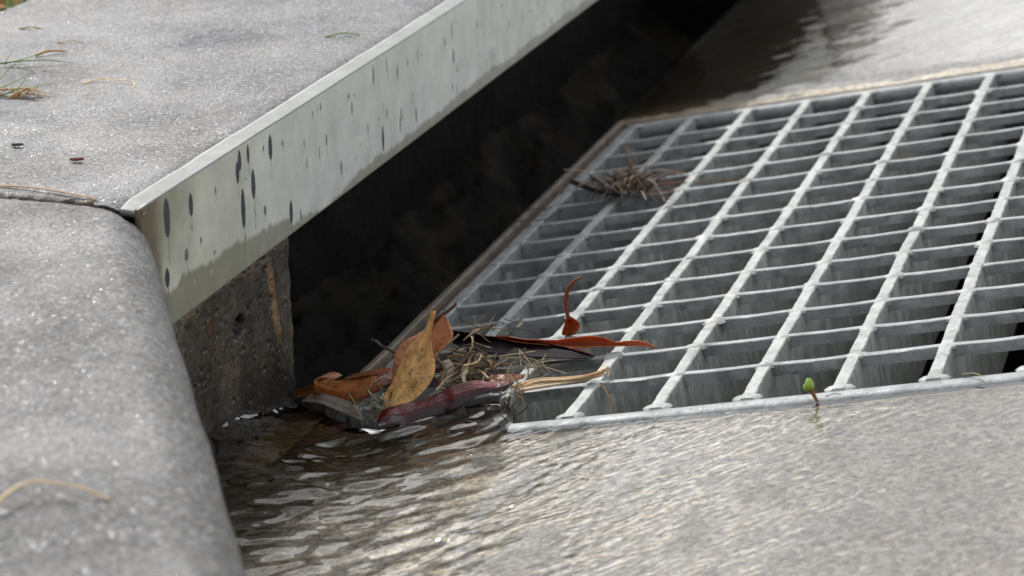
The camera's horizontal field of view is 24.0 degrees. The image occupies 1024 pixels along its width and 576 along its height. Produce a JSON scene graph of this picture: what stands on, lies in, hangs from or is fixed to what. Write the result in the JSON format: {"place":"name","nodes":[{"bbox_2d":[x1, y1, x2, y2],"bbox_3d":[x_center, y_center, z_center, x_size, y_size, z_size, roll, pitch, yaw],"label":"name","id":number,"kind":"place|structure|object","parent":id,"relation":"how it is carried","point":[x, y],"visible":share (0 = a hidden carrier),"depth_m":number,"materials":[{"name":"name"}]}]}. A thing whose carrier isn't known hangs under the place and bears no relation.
{"place":"outdoors","nodes":[
{"label":"outdoors","id":0,"kind":"place"},
{"bbox_2d":[0,0,26,11],"bbox_3d":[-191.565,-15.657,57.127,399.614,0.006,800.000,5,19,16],"label":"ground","id":1,"kind":"structure","parent":0,"point":[7,2],"depth_m":1.49,"materials":[{"name":"grey concrete"}]},
{"bbox_2d":[0,0,28,10],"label":"grass","id":2,"kind":"structure","parent":1,"relation":"on","point":[11,3],"depth_m":1.46,"materials":[{"name":"plant"}]},
{"bbox_2d":[0,199,246,575],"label":"kerb","id":3,"kind":"structure","parent":1,"relation":"on","point":[96,394],"depth_m":0.79,"materials":[{"name":"concrete"}]},
{"bbox_2d":[0,480,110,501],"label":"straw","id":4,"kind":"object","parent":3,"relation":"on","point":[7,493],"visible":1,"depth_m":0.72,"materials":[{"name":"beige plant"}]},
{"bbox_2d":[324,32,359,36],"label":"green grass","id":5,"kind":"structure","parent":0,"point":[340,33],"depth_m":1.33,"materials":[{"name":"plant"}]},
{"bbox_2d":[216,381,1023,575],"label":"water","id":6,"kind":"structure","parent":0,"point":[325,420],"depth_m":1.15,"materials":[{"name":"grey liquid"}]},
{"bbox_2d":[296,385,313,397],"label":"leaf","id":7,"kind":"object","parent":6,"relation":"on","point":[305,391],"visible":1,"depth_m":1.21,"materials":[{"name":"brown plant"}]},
{"bbox_2d":[301,393,362,420],"bbox_3d":[-0.088,0.060,1.180,0.008,0.013,0.068,-14,22,-34],"label":"bark strip","id":8,"kind":"object","parent":6,"relation":"on","point":[335,403],"visible":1,"depth_m":1.18,"materials":[{"name":"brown plant"}]},
{"bbox_2d":[349,376,396,425],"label":"straw clump","id":9,"kind":"object","parent":8,"relation":"on","point":[376,412],"visible":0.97,"depth_m":1.16,"materials":[{"name":"brown plant"}]},
{"bbox_2d":[376,380,513,426],"bbox_3d":[-0.032,0.055,1.146,0.066,0.019,0.013,-3,18,-5],"label":"leaf","id":10,"kind":"object","parent":6,"relation":"in","point":[450,398],"visible":1,"depth_m":1.14,"materials":[{"name":"plant"}]},
{"bbox_2d":[219,0,1023,575],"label":"gutter","id":11,"kind":"object","parent":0,"point":[931,484],"visible":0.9,"depth_m":1.01,"materials":[{"name":"concrete"}]},
{"bbox_2d":[173,237,295,475],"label":"support block","id":12,"kind":"structure","parent":11,"relation":"on","point":[234,337],"depth_m":1.15,"materials":[{"name":"concrete"}]},
{"bbox_2d":[288,0,1023,410],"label":"drain pit","id":13,"kind":"object","parent":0,"point":[388,252],"visible":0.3,"depth_m":1.78,"materials":[{"name":"concrete"}]},
{"bbox_2d":[0,0,596,323],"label":"inlet lintel","id":14,"kind":"structure","parent":13,"relation":"on","point":[222,143],"depth_m":1.24,"materials":[{"name":"concrete"}]},
{"bbox_2d":[11,143,23,145],"bbox_3d":[-0.230,-0.067,1.117,0.006,0.002,0.004,5,19,16],"label":"leaf crumb","id":15,"kind":"object","parent":14,"relation":"on","point":[16,144],"visible":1,"depth_m":1.12,"materials":[{"name":"plant"}]},
{"bbox_2d":[0,64,56,98],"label":"grass clipping","id":16,"kind":"object","parent":14,"relation":"on","point":[18,92],"depth_m":1.21,"materials":[{"name":"plant"}]},
{"bbox_2d":[19,26,42,28],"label":"straw","id":17,"kind":"object","parent":14,"relation":"on","point":[30,27],"visible":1,"depth_m":1.36,"materials":[{"name":"beige plant"}]},
{"bbox_2d":[0,50,71,71],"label":"grass clipping","id":18,"kind":"object","parent":14,"relation":"on","point":[18,60],"depth_m":1.28,"materials":[{"name":"plant"}]},
{"bbox_2d":[0,185,96,198],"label":"straw","id":19,"kind":"object","parent":14,"relation":"on","point":[45,189],"visible":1,"depth_m":1.04,"materials":[{"name":"brown plant"}]},
{"bbox_2d":[34,50,65,55],"bbox_3d":[-0.250,-0.128,1.301,0.018,0.002,0.003,-12,21,-29],"label":"straw","id":20,"kind":"object","parent":14,"relation":"on","point":[45,51],"visible":1,"depth_m":1.30,"materials":[{"name":"brown plant"}]},
{"bbox_2d":[43,69,85,70],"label":"straw","id":21,"kind":"object","parent":14,"relation":"on","point":[62,69],"visible":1,"depth_m":1.26,"materials":[{"name":"beige plant"}]},
{"bbox_2d":[70,158,83,160],"bbox_3d":[-0.197,-0.059,1.091,0.007,0.002,0.004,5,19,16],"label":"leaf crumb","id":22,"kind":"object","parent":14,"relation":"on","point":[75,159],"visible":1,"depth_m":1.09,"materials":[{"name":"brown plant"}]},
{"bbox_2d":[82,78,134,87],"bbox_3d":[-0.205,-0.105,1.234,0.030,0.002,0.010,5,19,16],"label":"straw","id":23,"kind":"object","parent":14,"relation":"on","point":[109,79],"visible":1,"depth_m":1.24,"materials":[{"name":"beige plant"}]},
{"bbox_2d":[324,65,1023,422],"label":"grate frame","id":24,"kind":"object","parent":13,"relation":"in","point":[474,269],"visible":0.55,"depth_m":1.47,"materials":[{"name":"metal"}]},
{"bbox_2d":[370,339,395,353],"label":"twig","id":25,"kind":"object","parent":24,"relation":"on","point":[377,342],"visible":0.99,"depth_m":1.24,"materials":[{"name":"plant"}]},
{"bbox_2d":[509,209,563,222],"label":"stalk","id":26,"kind":"object","parent":24,"relation":"on","point":[536,220],"visible":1,"depth_m":1.47,"materials":[{"name":"plant"}]},
{"bbox_2d":[526,201,570,209],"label":"stalk","id":27,"kind":"object","parent":24,"relation":"on","point":[547,207],"visible":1,"depth_m":1.50,"materials":[{"name":"plant"}]},
{"bbox_2d":[339,67,1023,435],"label":"drain grate","id":28,"kind":"object","parent":24,"relation":"in","point":[823,245],"visible":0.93,"depth_m":1.31,"materials":[{"name":"metal"}]},
{"bbox_2d":[313,372,381,402],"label":"leaf","id":29,"kind":"object","parent":28,"relation":"on","point":[341,389],"visible":0.94,"depth_m":1.19,"materials":[{"name":"brown plant"}]},
{"bbox_2d":[341,367,391,379],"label":"leaf","id":30,"kind":"object","parent":29,"relation":"on","point":[380,371],"visible":0.98,"depth_m":1.20,"materials":[{"name":"brown plant"}]},
{"bbox_2d":[376,373,391,385],"bbox_3d":[-0.063,0.045,1.184,0.010,0.004,0.010,5,19,16],"label":"leaf fragment","id":31,"kind":"object","parent":29,"relation":"on","point":[384,381],"visible":0.88,"depth_m":1.18,"materials":[{"name":"plant"}]},
{"bbox_2d":[383,311,435,407],"bbox_3d":[-0.048,0.035,1.158,0.029,0.043,0.021,-6,19,-16],"label":"leaf","id":32,"kind":"object","parent":28,"relation":"on","point":[419,360],"visible":1,"depth_m":1.16,"materials":[{"name":"brown plant"}]},
{"bbox_2d":[392,303,457,381],"bbox_3d":[-0.043,0.028,1.175,0.031,0.042,0.018,5,19,16],"label":"leaf","id":33,"kind":"object","parent":28,"relation":"on","point":[441,334],"visible":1,"depth_m":1.18,"materials":[{"name":"brown plant"}]},
{"bbox_2d":[433,328,513,414],"bbox_3d":[-0.024,0.042,1.172,0.049,0.035,0.048,-5,19,-13],"label":"straw clump","id":34,"kind":"object","parent":28,"relation":"on","point":[482,370],"visible":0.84,"depth_m":1.17,"materials":[{"name":"beige plant"}]},
{"bbox_2d":[408,347,492,388],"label":"stem scraps","id":35,"kind":"object","parent":34,"relation":"on","point":[462,375],"visible":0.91,"depth_m":1.17,"materials":[{"name":"plant"}]},
{"bbox_2d":[438,359,454,383],"bbox_3d":[-0.032,0.040,1.164,0.008,0.012,0.006,5,19,16],"label":"husk","id":36,"kind":"object","parent":35,"relation":"on","point":[445,366],"visible":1,"depth_m":1.16,"materials":[{"name":"beige plant"}]},
{"bbox_2d":[452,312,538,342],"bbox_3d":[-0.011,0.022,1.228,0.051,0.017,0.028,5,19,16],"label":"straw clump","id":37,"kind":"object","parent":28,"relation":"on","point":[483,327],"visible":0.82,"depth_m":1.23,"materials":[{"name":"beige plant"}]},
{"bbox_2d":[489,374,524,380],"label":"leaf","id":38,"kind":"object","parent":28,"relation":"on","point":[495,377],"visible":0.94,"depth_m":1.16,"materials":[{"name":"plant"}]},
{"bbox_2d":[493,348,528,423],"bbox_3d":[-0.001,0.057,1.136,0.018,0.063,0.016,5,19,16],"label":"straw clump","id":39,"kind":"object","parent":28,"relation":"hanging from","point":[510,399],"visible":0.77,"depth_m":1.13,"materials":[{"name":"brown plant"}]},
{"bbox_2d":[468,349,573,381],"bbox_3d":[0.004,0.040,1.166,0.047,0.016,0.032,5,19,16],"label":"straw clump","id":40,"kind":"object","parent":28,"relation":"on","point":[534,366],"visible":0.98,"depth_m":1.16,"materials":[{"name":"beige plant"}]},
{"bbox_2d":[482,351,534,356],"bbox_3d":[-0.001,0.032,1.171,0.024,0.002,0.011,5,19,16],"label":"straw","id":41,"kind":"object","parent":40,"relation":"on","point":[508,354],"visible":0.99,"depth_m":1.17,"materials":[{"name":"beige plant"}]},
{"bbox_2d":[452,330,594,358],"bbox_3d":[0.001,0.030,1.199,0.103,0.015,0.016,15,24,40],"label":"leaf","id":42,"kind":"object","parent":28,"relation":"on","point":[501,346],"visible":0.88,"depth_m":1.20,"materials":[{"name":"brown plant"}]},
{"bbox_2d":[512,369,602,388],"bbox_3d":[0.022,0.043,1.137,0.044,0.009,0.008,1,18,7],"label":"straw","id":43,"kind":"object","parent":28,"relation":"on","point":[523,383],"visible":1,"depth_m":1.14,"materials":[{"name":"beige plant"}]},
{"bbox_2d":[516,373,605,392],"bbox_3d":[0.023,0.045,1.135,0.043,0.010,0.006,0,18,3],"label":"straw","id":44,"kind":"object","parent":28,"relation":"on","point":[543,386],"visible":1,"depth_m":1.13,"materials":[{"name":"beige plant"}]},
{"bbox_2d":[517,366,608,388],"bbox_3d":[0.023,0.043,1.137,0.046,0.011,0.010,0,18,4],"label":"straw","id":45,"kind":"object","parent":28,"relation":"on","point":[550,380],"visible":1,"depth_m":1.14,"materials":[{"name":"beige plant"}]},
{"bbox_2d":[525,368,609,386],"bbox_3d":[0.024,0.044,1.136,0.045,0.011,0.009,-1,18,-1],"label":"straw","id":46,"kind":"object","parent":28,"relation":"on","point":[602,372],"visible":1,"depth_m":1.13,"materials":[{"name":"beige plant"}]},
{"bbox_2d":[562,276,582,334],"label":"leaf","id":47,"kind":"object","parent":28,"relation":"on","point":[571,326],"visible":1,"depth_m":1.22,"materials":[{"name":"brown plant"}]},
{"bbox_2d":[496,335,657,348],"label":"leaf","id":48,"kind":"object","parent":28,"relation":"on","point":[585,342],"visible":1,"depth_m":1.18,"materials":[{"name":"brown plant"}]},
{"bbox_2d":[600,383,614,413],"bbox_3d":[0.045,0.053,1.121,0.011,0.015,0.013,5,19,16],"label":"straw","id":49,"kind":"object","parent":28,"relation":"hanging from","point":[602,385],"visible":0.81,"depth_m":1.12,"materials":[{"name":"brown plant"}]},
{"bbox_2d":[563,145,743,207],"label":"dry needle clump","id":50,"kind":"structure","parent":28,"relation":"on","point":[628,184],"depth_m":1.48,"materials":[{"name":"plant"}]},
{"bbox_2d":[803,378,818,401],"bbox_3d":[0.130,0.044,1.046,0.007,0.011,0.004,5,19,16],"label":"plant bud","id":51,"kind":"object","parent":28,"relation":"on","point":[809,385],"visible":1,"depth_m":1.04,"materials":[{"name":"plant"}]}
]}

